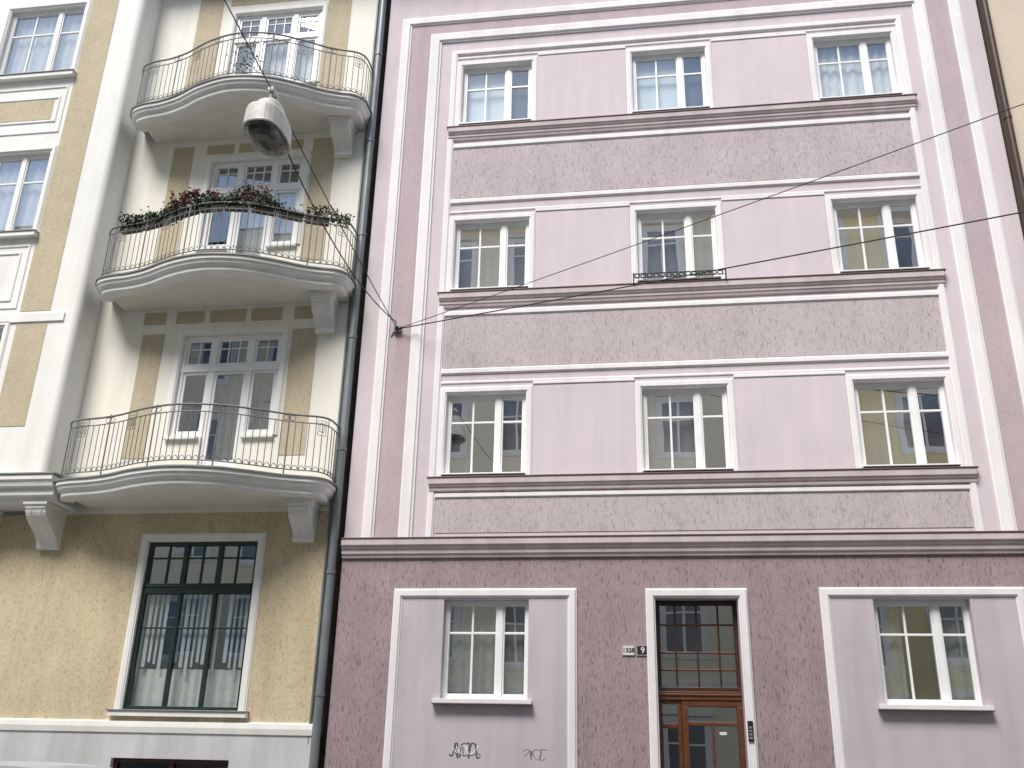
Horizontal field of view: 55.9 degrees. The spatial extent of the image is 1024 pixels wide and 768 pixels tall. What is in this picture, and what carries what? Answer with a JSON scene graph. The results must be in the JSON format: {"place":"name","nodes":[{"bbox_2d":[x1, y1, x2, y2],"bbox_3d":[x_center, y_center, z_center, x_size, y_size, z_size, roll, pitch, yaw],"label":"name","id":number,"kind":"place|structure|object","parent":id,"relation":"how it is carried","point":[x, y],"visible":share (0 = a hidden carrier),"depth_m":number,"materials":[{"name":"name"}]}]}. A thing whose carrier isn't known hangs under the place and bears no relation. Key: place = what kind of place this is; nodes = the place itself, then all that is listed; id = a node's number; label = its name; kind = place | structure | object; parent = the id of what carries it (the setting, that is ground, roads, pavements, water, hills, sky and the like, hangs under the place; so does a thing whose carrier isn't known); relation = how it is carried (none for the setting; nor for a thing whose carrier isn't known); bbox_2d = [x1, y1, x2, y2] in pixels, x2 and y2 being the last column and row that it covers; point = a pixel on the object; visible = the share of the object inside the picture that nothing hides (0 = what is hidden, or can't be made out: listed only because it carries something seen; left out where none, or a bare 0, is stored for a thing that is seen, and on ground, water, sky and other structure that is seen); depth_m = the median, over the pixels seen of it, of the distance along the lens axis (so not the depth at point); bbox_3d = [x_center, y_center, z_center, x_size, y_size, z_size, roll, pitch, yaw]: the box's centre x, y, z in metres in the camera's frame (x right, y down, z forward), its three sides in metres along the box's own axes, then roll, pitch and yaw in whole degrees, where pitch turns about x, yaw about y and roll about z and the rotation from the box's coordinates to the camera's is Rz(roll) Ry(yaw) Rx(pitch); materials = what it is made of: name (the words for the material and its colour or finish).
{"place":"outdoors","nodes":[
{"label":"outdoors","id":0,"kind":"place"},
{"bbox_2d":[0,761,110,767],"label":"parked car","id":1,"kind":"object","parent":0,"point":[17,764],"visible":1,"depth_m":10.33,"materials":[{"name":"white paint"}]},
{"bbox_2d":[0,511,332,767],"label":"ground floor wall","id":2,"kind":"structure","parent":0,"point":[64,612],"depth_m":15.03,"materials":[{"name":"paint"}]},
{"bbox_2d":[112,758,228,767],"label":"basement window","id":3,"kind":"structure","parent":2,"relation":"on","point":[148,763],"depth_m":14.36,"materials":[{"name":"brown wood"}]},
{"bbox_2d":[106,533,266,717],"bbox_3d":[-5.002,3.712,15.050,2.240,2.805,0.220,-2,-22,8],"label":"ground window surround","id":4,"kind":"object","parent":2,"relation":"attached to","point":[119,710],"visible":1,"depth_m":15.02,"materials":[{"name":"paint"}]},
{"bbox_2d":[123,541,257,710],"bbox_3d":[-4.986,3.754,15.115,1.870,2.585,0.105,-2,-22,8],"label":"green window frame","id":5,"kind":"object","parent":2,"relation":"on","point":[183,587],"visible":0.95,"depth_m":15.22,"materials":[{"name":"wood"}]},
{"bbox_2d":[130,546,255,706],"bbox_3d":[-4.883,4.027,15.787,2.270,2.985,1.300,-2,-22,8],"label":"window panes","id":6,"kind":"object","parent":5,"relation":"in","point":[224,671],"visible":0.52,"depth_m":15.40,"materials":[{"name":"glass"}]},
{"bbox_2d":[466,71,528,121],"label":"window interior","id":7,"kind":"object","parent":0,"point":[476,106],"depth_m":18.29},
{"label":"pavement","id":8,"kind":"structure","parent":0,"visible":0},
{"bbox_2d":[324,554,1023,767],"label":"ground floor wall","id":9,"kind":"structure","parent":8,"relation":"on","point":[793,714],"depth_m":14.00,"materials":[{"name":"paint"}]},
{"bbox_2d":[449,742,479,758],"bbox_3d":[-0.678,5.230,13.779,0.458,0.225,0.026,-2,-22,8],"label":"graffiti","id":10,"kind":"object","parent":9,"relation":"attached to","point":[470,745],"visible":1,"depth_m":13.78,"materials":[{"name":"black paint"}]},
{"bbox_2d":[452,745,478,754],"bbox_3d":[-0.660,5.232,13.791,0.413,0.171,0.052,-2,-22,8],"label":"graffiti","id":11,"kind":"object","parent":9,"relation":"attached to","point":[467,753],"visible":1,"depth_m":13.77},
{"bbox_2d":[453,746,480,755],"bbox_3d":[-0.639,5.240,13.769,0.414,0.143,0.020,-2,-22,8],"label":"graffiti outline","id":12,"kind":"object","parent":9,"relation":"attached to","point":[468,752],"visible":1,"depth_m":13.75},
{"bbox_2d":[442,600,528,699],"bbox_3d":[-0.380,3.966,14.412,1.290,1.440,0.076,-2,-22,8],"label":"window frame","id":13,"kind":"object","parent":9,"relation":"in","point":[500,633],"visible":0.91,"depth_m":14.41,"materials":[{"name":"wood"}]},
{"bbox_2d":[447,607,524,694],"bbox_3d":[-0.281,4.228,15.057,1.690,1.840,1.300,-2,-22,8],"label":"window interior","id":14,"kind":"object","parent":13,"relation":"in","point":[483,660],"depth_m":14.51,"materials":[{"name":"glass"}]},
{"bbox_2d":[622,645,634,655],"bbox_3d":[1.686,3.856,13.969,0.180,0.145,0.022,-2,-22,8],"label":"house number sign","id":15,"kind":"object","parent":9,"relation":"attached to","point":[628,650],"visible":1,"depth_m":13.96,"materials":[{"name":"metal"}]},
{"bbox_2d":[636,645,646,655],"bbox_3d":[1.889,3.850,13.940,0.180,0.145,0.022,-2,-22,8],"label":"house number sign","id":16,"kind":"object","parent":9,"relation":"attached to","point":[641,650],"visible":1,"depth_m":13.94,"materials":[{"name":"metal"}]},
{"bbox_2d":[344,0,1023,537],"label":"wall","id":17,"kind":"structure","parent":9,"relation":"on","point":[402,10],"depth_m":16.40,"materials":[{"name":"pink paint"}]},
{"bbox_2d":[224,0,400,336],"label":"overhead wire","id":18,"kind":"object","parent":17,"relation":"attached to","point":[396,329],"visible":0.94,"depth_m":13.34,"materials":[{"name":"grey paint"}]},
{"bbox_2d":[242,86,291,156],"bbox_3d":[-2.897,-3.178,11.537,0.480,0.795,0.740,-2,-22,8],"label":"street lamp","id":19,"kind":"object","parent":18,"relation":"hanging from","point":[266,128],"visible":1,"depth_m":11.27,"materials":[{"name":"white metal"}]},
{"bbox_2d":[400,211,1023,328],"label":"overhead wire","id":20,"kind":"object","parent":18,"relation":"attached to","point":[726,267],"visible":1,"depth_m":13.96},
{"bbox_2d":[444,394,525,472],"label":"window frame","id":21,"kind":"object","parent":17,"relation":"in","point":[498,422],"visible":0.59,"depth_m":15.69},
{"bbox_2d":[450,400,521,472],"bbox_3d":[-0.417,0.851,15.661,1.210,1.310,0.007,-2,-22,8],"label":"window glass","id":22,"kind":"object","parent":21,"relation":"in","point":[483,450],"visible":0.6,"depth_m":15.65,"materials":[{"name":"glass"}]},
{"bbox_2d":[454,221,528,287],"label":"window frame","id":23,"kind":"object","parent":17,"relation":"in","point":[503,246],"visible":0.59,"depth_m":16.93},
{"bbox_2d":[458,227,525,287],"bbox_3d":[-0.345,-2.188,16.881,1.210,1.300,0.004,-2,-22,8],"label":"window glass","id":24,"kind":"object","parent":23,"relation":"in","point":[489,268],"visible":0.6,"depth_m":16.89,"materials":[{"name":"glass"}]},
{"bbox_2d":[462,65,531,122],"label":"window frame","id":25,"kind":"object","parent":17,"relation":"attached to","point":[508,72],"visible":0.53,"depth_m":18.22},
{"bbox_2d":[632,52,707,110],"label":"window frame","id":26,"kind":"object","parent":17,"relation":"in","point":[678,58],"visible":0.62,"depth_m":17.78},
{"bbox_2d":[636,58,702,109],"bbox_3d":[2.984,-5.206,18.347,1.730,1.800,1.300,-2,-22,8],"label":"window interior","id":27,"kind":"object","parent":26,"relation":"in","point":[646,93],"depth_m":17.85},
{"bbox_2d":[637,211,718,279],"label":"window frame","id":28,"kind":"object","parent":17,"relation":"in","point":[689,236],"visible":0.66,"depth_m":16.49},
{"bbox_2d":[641,217,713,279],"bbox_3d":[2.812,-2.290,16.440,1.230,1.300,0.012,-2,-22,8],"label":"window glass","id":29,"kind":"object","parent":28,"relation":"in","point":[652,257],"visible":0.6,"depth_m":16.46,"materials":[{"name":"glass"}]},
{"bbox_2d":[633,269,726,284],"bbox_3d":[2.765,-1.773,15.949,1.520,0.188,0.081,-2,-22,8],"label":"guard railing","id":30,"kind":"object","parent":17,"relation":"attached to","point":[671,273],"depth_m":15.95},
{"bbox_2d":[341,93,1023,558],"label":"cornice","id":31,"kind":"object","parent":17,"relation":"attached to","point":[727,545],"visible":1,"depth_m":14.92,"materials":[{"name":"paint"}]},
{"bbox_2d":[642,388,730,468],"bbox_3d":[2.739,0.744,15.209,1.330,1.410,0.076,-2,-22,8],"label":"window frame","id":32,"kind":"object","parent":17,"relation":"in","point":[698,416],"visible":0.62,"depth_m":15.25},
{"bbox_2d":[647,394,725,468],"bbox_3d":[2.740,0.749,15.220,1.230,1.310,0.005,-2,-22,8],"label":"window glass","id":33,"kind":"object","parent":32,"relation":"in","point":[683,437],"visible":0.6,"depth_m":15.21,"materials":[{"name":"glass"}]},
{"bbox_2d":[361,0,1023,536],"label":"white mouldings","id":34,"kind":"object","parent":17,"relation":"attached to","point":[993,442],"visible":1,"depth_m":16.25,"materials":[{"name":"paint"}]},
{"bbox_2d":[532,35,854,474],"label":"smooth wall panels","id":35,"kind":"object","parent":17,"relation":"attached to","point":[789,423],"visible":0.81,"depth_m":16.08,"materials":[{"name":"pink paint"}]},
{"bbox_2d":[374,0,1023,536],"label":"rough plaster panels","id":36,"kind":"object","parent":17,"relation":"attached to","point":[802,328],"visible":0.92,"depth_m":15.87,"materials":[{"name":"paint"}]},
{"bbox_2d":[813,37,896,96],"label":"window frame","id":37,"kind":"object","parent":17,"relation":"in","point":[864,60],"visible":0.65,"depth_m":17.32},
{"bbox_2d":[817,43,891,96],"bbox_3d":[6.216,-5.311,17.896,1.740,1.800,1.300,-2,-22,8],"label":"window interior","id":38,"kind":"object","parent":37,"relation":"in","point":[853,84],"depth_m":17.39,"materials":[{"name":"fabric"}]},
{"bbox_2d":[832,200,923,270],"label":"window frame","id":39,"kind":"object","parent":17,"relation":"in","point":[888,225],"visible":0.56,"depth_m":16.03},
{"bbox_2d":[836,206,918,269],"bbox_3d":[6.044,-2.394,15.989,1.240,1.300,0.009,-2,-22,8],"label":"window glass","id":40,"kind":"object","parent":39,"relation":"in","point":[876,253],"visible":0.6,"depth_m":15.99,"materials":[{"name":"glass"}]},
{"bbox_2d":[854,381,954,464],"bbox_3d":[5.970,0.639,14.757,1.340,1.410,0.076,-2,-22,8],"label":"window frame","id":41,"kind":"object","parent":17,"relation":"in","point":[914,411],"visible":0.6,"depth_m":14.79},
{"bbox_2d":[858,387,948,464],"bbox_3d":[5.972,0.644,14.769,1.240,1.310,0.003,-2,-22,8],"label":"window glass","id":42,"kind":"object","parent":41,"relation":"in","point":[900,437],"visible":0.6,"depth_m":14.76,"materials":[{"name":"glass"}]},
{"bbox_2d":[655,601,746,767],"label":"entrance door","id":43,"kind":"structure","parent":9,"relation":"attached to","point":[685,698],"depth_m":13.80,"materials":[{"name":"brown wood"}]},
{"bbox_2d":[659,606,739,767],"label":"hallway interior","id":44,"kind":"object","parent":43,"relation":"in","point":[701,748],"visible":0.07,"depth_m":15.24,"materials":[{"name":"glass"}]},
{"bbox_2d":[382,587,1023,767],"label":"ground floor surrounds","id":45,"kind":"object","parent":9,"relation":"attached to","point":[740,594],"visible":1,"depth_m":13.81,"materials":[{"name":"white paint"}]},
{"bbox_2d":[747,721,753,741],"bbox_3d":[3.283,4.776,13.273,0.075,0.270,0.027,-2,-22,8],"label":"intercom","id":46,"kind":"object","parent":45,"relation":"on","point":[750,732],"visible":1,"depth_m":13.26,"materials":[{"name":"metal"}]},
{"bbox_2d":[392,597,1023,767],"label":"smooth ground panels","id":47,"kind":"object","parent":9,"relation":"attached to","point":[427,734],"visible":1,"depth_m":13.64,"materials":[{"name":"pink paint"}]},
{"bbox_2d":[523,749,545,760],"bbox_3d":[0.316,5.240,13.619,0.320,0.156,0.010,-2,-22,8],"label":"graffiti tag","id":48,"kind":"object","parent":47,"relation":"on","point":[533,755],"visible":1,"depth_m":13.61,"materials":[{"name":"grey paint"}]},
{"bbox_2d":[431,92,995,711],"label":"window sills","id":49,"kind":"structure","parent":9,"relation":"attached to","point":[881,706],"depth_m":14.71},
{"bbox_2d":[873,600,982,705],"bbox_3d":[5.797,3.766,13.550,1.310,1.440,0.076,-2,-22,8],"label":"window frame","id":50,"kind":"object","parent":9,"relation":"in","point":[937,634],"visible":0.94,"depth_m":13.53,"materials":[{"name":"wood"}]},
{"bbox_2d":[877,607,974,699],"bbox_3d":[5.896,4.028,14.195,1.710,1.840,1.300,-2,-22,8],"label":"window interior","id":51,"kind":"object","parent":50,"relation":"in","point":[923,666],"depth_m":13.80,"materials":[{"name":"glass"}]},
{"bbox_2d":[975,0,1023,238],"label":"wall","id":52,"kind":"structure","parent":8,"relation":"on","point":[1007,18],"depth_m":16.81,"materials":[{"name":"beige paint"}]},
{"bbox_2d":[980,0,1023,213],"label":"drainpipe","id":53,"kind":"object","parent":52,"relation":"attached to","point":[1007,116],"visible":1,"depth_m":16.33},
{"label":"ground","id":54,"kind":"structure","parent":0,"visible":0},
{"bbox_2d":[2,0,390,767],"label":"roof and body","id":55,"kind":"structure","parent":54,"relation":"on","point":[348,454],"depth_m":16.77,"materials":[{"name":"paint"}]},
{"bbox_2d":[0,0,162,476],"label":"bay walls","id":56,"kind":"structure","parent":55,"relation":"attached to","point":[37,442],"depth_m":17.55,"materials":[{"name":"paint"}]},
{"bbox_2d":[0,160,48,230],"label":"window interior","id":57,"kind":"object","parent":56,"relation":"attached to","point":[29,203],"depth_m":18.28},
{"bbox_2d":[0,154,49,230],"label":"window frame","id":58,"kind":"object","parent":56,"relation":"attached to","point":[21,183],"visible":0.5,"depth_m":18.23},
{"bbox_2d":[0,472,77,511],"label":"bay ledge","id":59,"kind":"object","parent":56,"relation":"attached to","point":[17,489],"visible":0.73,"depth_m":15.53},
{"bbox_2d":[0,8,84,73],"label":"window frame","id":60,"kind":"object","parent":56,"relation":"attached to","point":[59,32],"visible":0.59,"depth_m":19.61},
{"bbox_2d":[5,14,83,73],"bbox_3d":[-9.358,-6.557,20.126,2.030,2.150,1.300,-2,-22,8],"label":"window interior","id":61,"kind":"object","parent":56,"relation":"attached to","point":[39,55],"depth_m":19.65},
{"bbox_2d":[0,0,91,366],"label":"bay mouldings","id":62,"kind":"object","parent":56,"relation":"attached to","point":[7,320],"visible":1,"depth_m":18.39,"materials":[{"name":"paint"}]},
{"bbox_2d":[0,0,118,426],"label":"wall","id":63,"kind":"structure","parent":56,"relation":"attached to","point":[21,369],"depth_m":17.80,"materials":[{"name":"paint"}]},
{"bbox_2d":[67,0,379,514],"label":"balcony recess wall","id":64,"kind":"structure","parent":55,"relation":"attached to","point":[112,370],"depth_m":17.19,"materials":[{"name":"paint"}]},
{"bbox_2d":[0,118,356,549],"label":"console brackets","id":65,"kind":"object","parent":64,"relation":"attached to","point":[46,520],"visible":1,"depth_m":15.77,"materials":[{"name":"beige paint"}]},
{"bbox_2d":[285,497,320,507],"bbox_3d":[-3.304,1.877,15.300,0.430,0.081,0.470,-2,-22,8],"label":"bracket cap","id":66,"kind":"object","parent":65,"relation":"on","point":[289,499],"visible":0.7,"depth_m":15.09,"materials":[{"name":"beige paint"}]},
{"bbox_2d":[309,290,340,304],"bbox_3d":[-3.224,-1.490,16.652,0.430,0.081,0.470,-2,-22,8],"label":"bracket cap","id":67,"kind":"object","parent":65,"relation":"on","point":[322,292],"visible":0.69,"depth_m":16.45,"materials":[{"name":"beige paint"}]},
{"bbox_2d":[328,115,357,132],"bbox_3d":[-3.145,-4.840,17.996,0.430,0.081,0.470,-2,-22,8],"label":"bracket cap","id":68,"kind":"object","parent":65,"relation":"on","point":[336,117],"visible":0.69,"depth_m":17.79,"materials":[{"name":"beige paint"}]},
{"bbox_2d":[54,464,336,486],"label":"balcony floor","id":69,"kind":"structure","parent":64,"relation":"attached to","point":[186,465],"depth_m":14.73,"materials":[{"name":"concrete"}]},
{"bbox_2d":[55,467,335,506],"bbox_3d":[-5.155,1.631,15.137,4.580,0.244,1.469,-2,-22,8],"label":"balcony slab edge","id":70,"kind":"object","parent":69,"relation":"attached to","point":[179,486],"visible":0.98,"depth_m":14.94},
{"bbox_2d":[61,405,336,476],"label":"railing bars","id":71,"kind":"object","parent":70,"relation":"on","point":[194,442],"visible":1,"depth_m":15.04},
{"bbox_2d":[61,405,335,478],"bbox_3d":[-5.133,0.994,15.403,4.482,0.891,1.400,-2,-22,8],"label":"railing ornament","id":72,"kind":"object","parent":71,"relation":"attached to","point":[201,455],"visible":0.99,"depth_m":14.98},
{"bbox_2d":[62,403,339,482],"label":"railing posts","id":73,"kind":"object","parent":69,"relation":"on","point":[214,444],"visible":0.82,"depth_m":15.07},
{"bbox_2d":[60,459,334,480],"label":"bottom rail","id":74,"kind":"object","parent":73,"relation":"attached to","point":[199,460],"visible":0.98,"depth_m":14.84,"materials":[{"name":"metal"}]},
{"bbox_2d":[70,403,339,427],"bbox_3d":[-5.077,0.513,15.430,4.531,0.030,1.156,1,-22,2],"label":"top rail","id":75,"kind":"object","parent":73,"relation":"attached to","point":[236,406],"visible":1,"depth_m":15.17,"materials":[{"name":"metal"}]},
{"bbox_2d":[70,410,339,436],"bbox_3d":[-5.080,0.625,15.388,4.518,0.017,1.148,1,-22,2],"label":"second rail","id":76,"kind":"object","parent":73,"relation":"attached to","point":[205,411],"visible":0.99,"depth_m":15.12,"materials":[{"name":"metal"}]},
{"bbox_2d":[96,254,354,310],"bbox_3d":[-5.075,-1.737,16.490,4.580,0.244,1.469,-2,-22,8],"label":"balcony slab edge","id":77,"kind":"object","parent":64,"relation":"attached to","point":[208,280],"visible":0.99,"depth_m":16.39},
{"bbox_2d":[101,203,354,274],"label":"railing bars","id":78,"kind":"object","parent":77,"relation":"on","point":[225,239],"visible":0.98,"depth_m":16.39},
{"bbox_2d":[102,204,352,275],"bbox_3d":[-5.054,-2.374,16.755,4.482,0.891,1.400,-2,-22,8],"label":"railing ornament","id":79,"kind":"object","parent":78,"relation":"attached to","point":[228,245],"visible":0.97,"depth_m":16.34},
{"bbox_2d":[95,252,355,286],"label":"balcony floor","id":80,"kind":"structure","parent":64,"relation":"attached to","point":[231,253],"depth_m":16.11,"materials":[{"name":"concrete"}]},
{"bbox_2d":[103,205,357,278],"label":"railing posts","id":81,"kind":"object","parent":80,"relation":"on","point":[243,242],"visible":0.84,"depth_m":16.40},
{"bbox_2d":[101,248,350,275],"bbox_3d":[-5.017,-2.019,16.449,4.520,0.019,1.149,1,-22,2],"label":"bottom rail","id":82,"kind":"object","parent":81,"relation":"attached to","point":[224,249],"visible":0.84,"depth_m":16.18,"materials":[{"name":"metal"}]},
{"bbox_2d":[109,201,357,235],"bbox_3d":[-4.997,-2.855,16.782,4.531,0.030,1.156,1,-22,2],"label":"top rail","id":83,"kind":"object","parent":81,"relation":"attached to","point":[169,213],"visible":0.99,"depth_m":16.54,"materials":[{"name":"metal"}]},
{"bbox_2d":[116,181,354,234],"bbox_3d":[-4.910,-3.087,16.672,4.291,0.552,1.122,0,-22,4],"label":"flower box","id":84,"kind":"object","parent":83,"relation":"on","point":[183,201],"visible":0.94,"depth_m":16.50,"materials":[{"name":"green plant"}]},
{"bbox_2d":[109,208,357,242],"bbox_3d":[-5.000,-2.742,16.740,4.518,0.017,1.148,1,-22,2],"label":"second rail","id":85,"kind":"object","parent":81,"relation":"attached to","point":[234,208],"visible":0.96,"depth_m":16.49,"materials":[{"name":"metal"}]},
{"bbox_2d":[170,334,282,467],"bbox_3d":[-4.890,0.462,16.459,1.820,2.810,0.100,-2,-22,8],"label":"balcony door frame","id":86,"kind":"object","parent":64,"relation":"in","point":[214,369],"visible":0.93,"depth_m":16.67,"materials":[{"name":"wood"}]},
{"bbox_2d":[162,325,290,440],"bbox_3d":[-4.889,-0.027,16.564,2.054,2.055,0.150,-2,-22,8],"label":"balcony door surround","id":87,"kind":"object","parent":64,"relation":"attached to","point":[282,366],"visible":0.91,"depth_m":16.65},
{"bbox_2d":[179,341,277,459],"bbox_3d":[-4.788,0.733,17.128,2.220,3.210,1.300,-2,-22,8],"label":"room interior","id":88,"kind":"object","parent":64,"relation":"attached to","point":[229,389],"visible":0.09,"depth_m":16.82,"materials":[{"name":"grey"}]},
{"bbox_2d":[121,0,351,458],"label":"ochre panels","id":89,"kind":"object","parent":64,"relation":"attached to","point":[298,389],"visible":0.79,"depth_m":17.41,"materials":[{"name":"paint"}]},
{"bbox_2d":[131,76,370,143],"bbox_3d":[-4.996,-5.086,17.834,4.580,0.244,1.469,-2,-22,8],"label":"balcony slab edge","id":90,"kind":"object","parent":64,"relation":"attached to","point":[213,109],"visible":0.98,"depth_m":17.75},
{"bbox_2d":[130,74,371,133],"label":"balcony floor","id":91,"kind":"structure","parent":64,"relation":"attached to","point":[233,75],"depth_m":17.47,"materials":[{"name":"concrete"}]},
{"bbox_2d":[226,39,262,73],"bbox_3d":[-5.040,-5.905,17.850,0.800,1.233,0.591,-9,-24,25],"label":"potted plant","id":92,"kind":"object","parent":91,"relation":"on","point":[246,50],"visible":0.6,"depth_m":17.93,"materials":[{"name":"green plant"}]},
{"bbox_2d":[136,33,370,104],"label":"railing bars","id":93,"kind":"object","parent":91,"relation":"on","point":[251,67],"visible":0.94,"depth_m":17.74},
{"bbox_2d":[137,34,368,104],"bbox_3d":[-4.974,-5.724,18.100,4.482,0.891,1.400,-2,-22,8],"label":"railing ornament","id":94,"kind":"object","parent":93,"relation":"attached to","point":[254,69],"visible":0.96,"depth_m":17.71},
{"bbox_2d":[138,32,372,106],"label":"railing posts","id":95,"kind":"object","parent":91,"relation":"on","point":[268,69],"visible":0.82,"depth_m":17.77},
{"bbox_2d":[138,72,364,103],"bbox_3d":[-4.938,-5.368,17.794,4.520,0.019,1.149,1,-22,2],"label":"bottom rail","id":96,"kind":"object","parent":95,"relation":"attached to","point":[252,72],"visible":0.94,"depth_m":17.52,"materials":[{"name":"metal"}]},
{"bbox_2d":[142,37,371,78],"bbox_3d":[-4.921,-6.092,18.085,4.518,0.017,1.148,1,-22,2],"label":"second rail","id":97,"kind":"object","parent":95,"relation":"attached to","point":[256,37],"visible":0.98,"depth_m":17.85,"materials":[{"name":"metal"}]},
{"bbox_2d":[142,32,373,73],"bbox_3d":[-4.918,-6.204,18.127,4.531,0.030,1.156,1,-22,2],"label":"top rail","id":98,"kind":"object","parent":95,"relation":"attached to","point":[197,47],"visible":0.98,"depth_m":17.91,"materials":[{"name":"metal"}]},
{"bbox_2d":[193,150,310,251],"bbox_3d":[-4.809,-3.400,17.918,2.054,2.065,0.150,-2,-22,8],"label":"balcony door surround","id":99,"kind":"object","parent":64,"relation":"attached to","point":[211,160],"visible":0.78,"depth_m":17.96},
{"bbox_2d":[201,158,304,255],"bbox_3d":[-4.810,-2.911,17.813,1.820,2.820,0.100,-2,-22,8],"label":"balcony door frame","id":100,"kind":"object","parent":64,"relation":"attached to","point":[277,186],"visible":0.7,"depth_m":18.06,"materials":[{"name":"wood"}]},
{"bbox_2d":[209,165,299,255],"bbox_3d":[-4.708,-2.639,18.483,2.220,3.220,1.300,-2,-22,8],"label":"room interior","id":101,"kind":"object","parent":64,"relation":"attached to","point":[289,199],"visible":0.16,"depth_m":18.18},
{"bbox_2d":[222,2,328,84],"bbox_3d":[-4.731,-6.726,19.253,2.054,2.015,0.150,-2,-22,8],"label":"balcony door surround","id":102,"kind":"object","parent":64,"relation":"attached to","point":[324,6],"visible":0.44,"depth_m":19.43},
{"bbox_2d":[229,10,322,80],"bbox_3d":[-4.731,-6.237,19.148,1.820,2.770,0.100,-2,-22,8],"label":"balcony door frame","id":103,"kind":"object","parent":64,"relation":"attached to","point":[296,23],"visible":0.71,"depth_m":19.42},
{"bbox_2d":[236,17,317,80],"bbox_3d":[-4.629,-5.966,19.818,2.220,3.170,1.300,-2,-22,8],"label":"room interior","id":104,"kind":"object","parent":55,"relation":"in","point":[280,50],"visible":0.2,"depth_m":19.54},
{"bbox_2d":[307,0,386,767],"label":"drainpipe","id":105,"kind":"object","parent":55,"relation":"attached to","point":[330,572],"visible":1,"depth_m":15.88,"materials":[{"name":"metal"}]},
{"bbox_3d":[15.315,-12.847,-4.981,23.480,24.000,10.600,-2,-22,8],"label":"opposite apartment building","id":106,"kind":"object","parent":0,"visible":0},
{"bbox_2d":[399,103,1023,328],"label":"overhead wire","id":107,"kind":"object","parent":106,"relation":"attached to","point":[733,209],"visible":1,"depth_m":12.68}
]}

